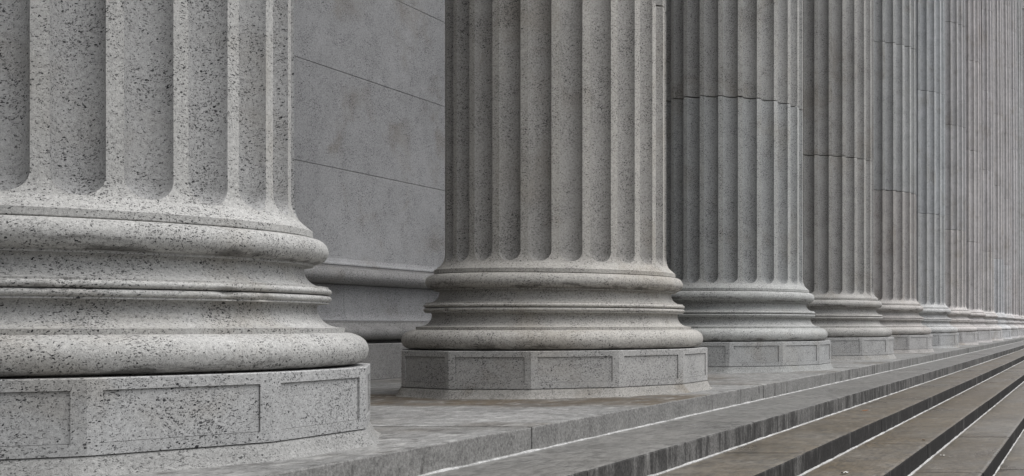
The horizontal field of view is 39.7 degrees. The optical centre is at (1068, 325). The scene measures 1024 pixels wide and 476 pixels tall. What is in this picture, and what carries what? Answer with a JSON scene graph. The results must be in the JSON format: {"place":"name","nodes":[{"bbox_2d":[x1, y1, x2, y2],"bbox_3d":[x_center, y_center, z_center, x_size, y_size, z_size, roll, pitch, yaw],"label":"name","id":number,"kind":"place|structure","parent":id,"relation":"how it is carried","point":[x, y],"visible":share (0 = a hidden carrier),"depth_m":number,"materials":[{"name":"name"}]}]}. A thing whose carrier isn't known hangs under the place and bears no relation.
{"place":"outdoors","nodes":[
{"label":"outdoors","id":0,"kind":"place"},
{"bbox_2d":[117,337,1023,475],"bbox_3d":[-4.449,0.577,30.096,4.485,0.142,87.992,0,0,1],"label":"portico floor","id":1,"kind":"structure","parent":0,"point":[419,436],"depth_m":6.72,"materials":[{"name":"stone"}]},
{"bbox_2d":[0,0,380,475],"bbox_3d":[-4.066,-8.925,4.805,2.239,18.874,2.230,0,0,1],"label":"fluted column","id":2,"kind":"structure","parent":1,"relation":"on","point":[162,297],"depth_m":4.33,"materials":[{"name":"stone"}]},
{"bbox_2d":[294,0,444,379],"bbox_3d":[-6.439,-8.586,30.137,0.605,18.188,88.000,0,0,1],"label":"portico wall","id":3,"kind":"structure","parent":1,"relation":"on","point":[369,140],"depth_m":11.46,"materials":[{"name":"stone"}]},
{"bbox_2d":[395,0,711,398],"bbox_3d":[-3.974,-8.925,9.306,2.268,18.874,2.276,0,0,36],"label":"fluted column","id":4,"kind":"structure","parent":1,"relation":"on","point":[553,277],"depth_m":8.61,"materials":[{"name":"stone"}]},
{"bbox_2d":[666,0,833,372],"bbox_3d":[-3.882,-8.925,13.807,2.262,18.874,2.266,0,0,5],"label":"fluted column","id":5,"kind":"structure","parent":1,"relation":"on","point":[734,167],"depth_m":13.14,"materials":[{"name":"stone"}]},
{"bbox_2d":[802,0,895,360],"bbox_3d":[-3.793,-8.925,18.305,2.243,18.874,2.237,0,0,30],"label":"fluted column","id":6,"kind":"structure","parent":1,"relation":"on","point":[838,160],"depth_m":17.66,"materials":[{"name":"stone"}]},
{"bbox_2d":[873,0,934,352],"bbox_3d":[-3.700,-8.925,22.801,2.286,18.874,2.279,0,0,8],"label":"fluted column","id":7,"kind":"structure","parent":1,"relation":"on","point":[895,182],"depth_m":22.18,"materials":[{"name":"stone"}]},
{"bbox_2d":[916,0,959,347],"bbox_3d":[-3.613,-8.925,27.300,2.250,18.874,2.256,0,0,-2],"label":"fluted column","id":8,"kind":"structure","parent":1,"relation":"on","point":[930,60],"depth_m":26.79,"materials":[{"name":"stone"}]},
{"bbox_2d":[945,0,977,344],"bbox_3d":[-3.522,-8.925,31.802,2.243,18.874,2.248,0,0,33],"label":"fluted column","id":9,"kind":"structure","parent":1,"relation":"on","point":[955,161],"depth_m":31.30,"materials":[{"name":"stone"}]},
{"bbox_2d":[965,0,991,342],"bbox_3d":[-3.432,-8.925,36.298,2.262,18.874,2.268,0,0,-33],"label":"fluted column","id":10,"kind":"structure","parent":1,"relation":"on","point":[973,175],"depth_m":35.81,"materials":[{"name":"stone"}]},
{"bbox_2d":[981,0,1002,340],"bbox_3d":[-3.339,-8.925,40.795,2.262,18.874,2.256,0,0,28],"label":"fluted column","id":11,"kind":"structure","parent":1,"relation":"on","point":[987,98],"depth_m":40.32,"materials":[{"name":"stone"}]},
{"bbox_2d":[993,0,1011,338],"bbox_3d":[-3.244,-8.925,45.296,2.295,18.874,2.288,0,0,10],"label":"fluted column","id":12,"kind":"structure","parent":1,"relation":"on","point":[998,166],"depth_m":44.83,"materials":[{"name":"stone"}]},
{"bbox_2d":[1002,0,1019,337],"bbox_3d":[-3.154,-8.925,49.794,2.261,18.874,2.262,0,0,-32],"label":"fluted column","id":13,"kind":"structure","parent":1,"relation":"on","point":[1007,259],"depth_m":49.45,"materials":[{"name":"stone"}]},
{"bbox_2d":[1010,0,1023,336],"bbox_3d":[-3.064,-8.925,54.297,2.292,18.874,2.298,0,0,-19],"label":"fluted column","id":14,"kind":"structure","parent":1,"relation":"on","point":[1014,100],"depth_m":53.96,"materials":[{"name":"stone"}]},
{"bbox_2d":[1017,0,1023,325],"bbox_3d":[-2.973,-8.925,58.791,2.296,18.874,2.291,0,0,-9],"label":"fluted column","id":15,"kind":"structure","parent":1,"relation":"on","point":[1020,168],"depth_m":58.46,"materials":[{"name":"stone"}]},
{"bbox_2d":[1022,0,1023,124],"bbox_3d":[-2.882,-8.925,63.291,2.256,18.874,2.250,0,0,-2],"label":"fluted column","id":16,"kind":"structure","parent":1,"relation":"on","point":[1023,56],"depth_m":62.84,"materials":[{"name":"stone"}]},
{"bbox_3d":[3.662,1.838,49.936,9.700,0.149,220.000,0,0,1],"label":"sidewalk","id":17,"kind":"structure","parent":0,"visible":0},
{"bbox_2d":[419,341,1023,475],"bbox_3d":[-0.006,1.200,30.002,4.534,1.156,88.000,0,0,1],"label":"stone stairs","id":18,"kind":"structure","parent":17,"relation":"on","point":[963,414],"depth_m":8.71,"materials":[{"name":"stone"}]}
]}

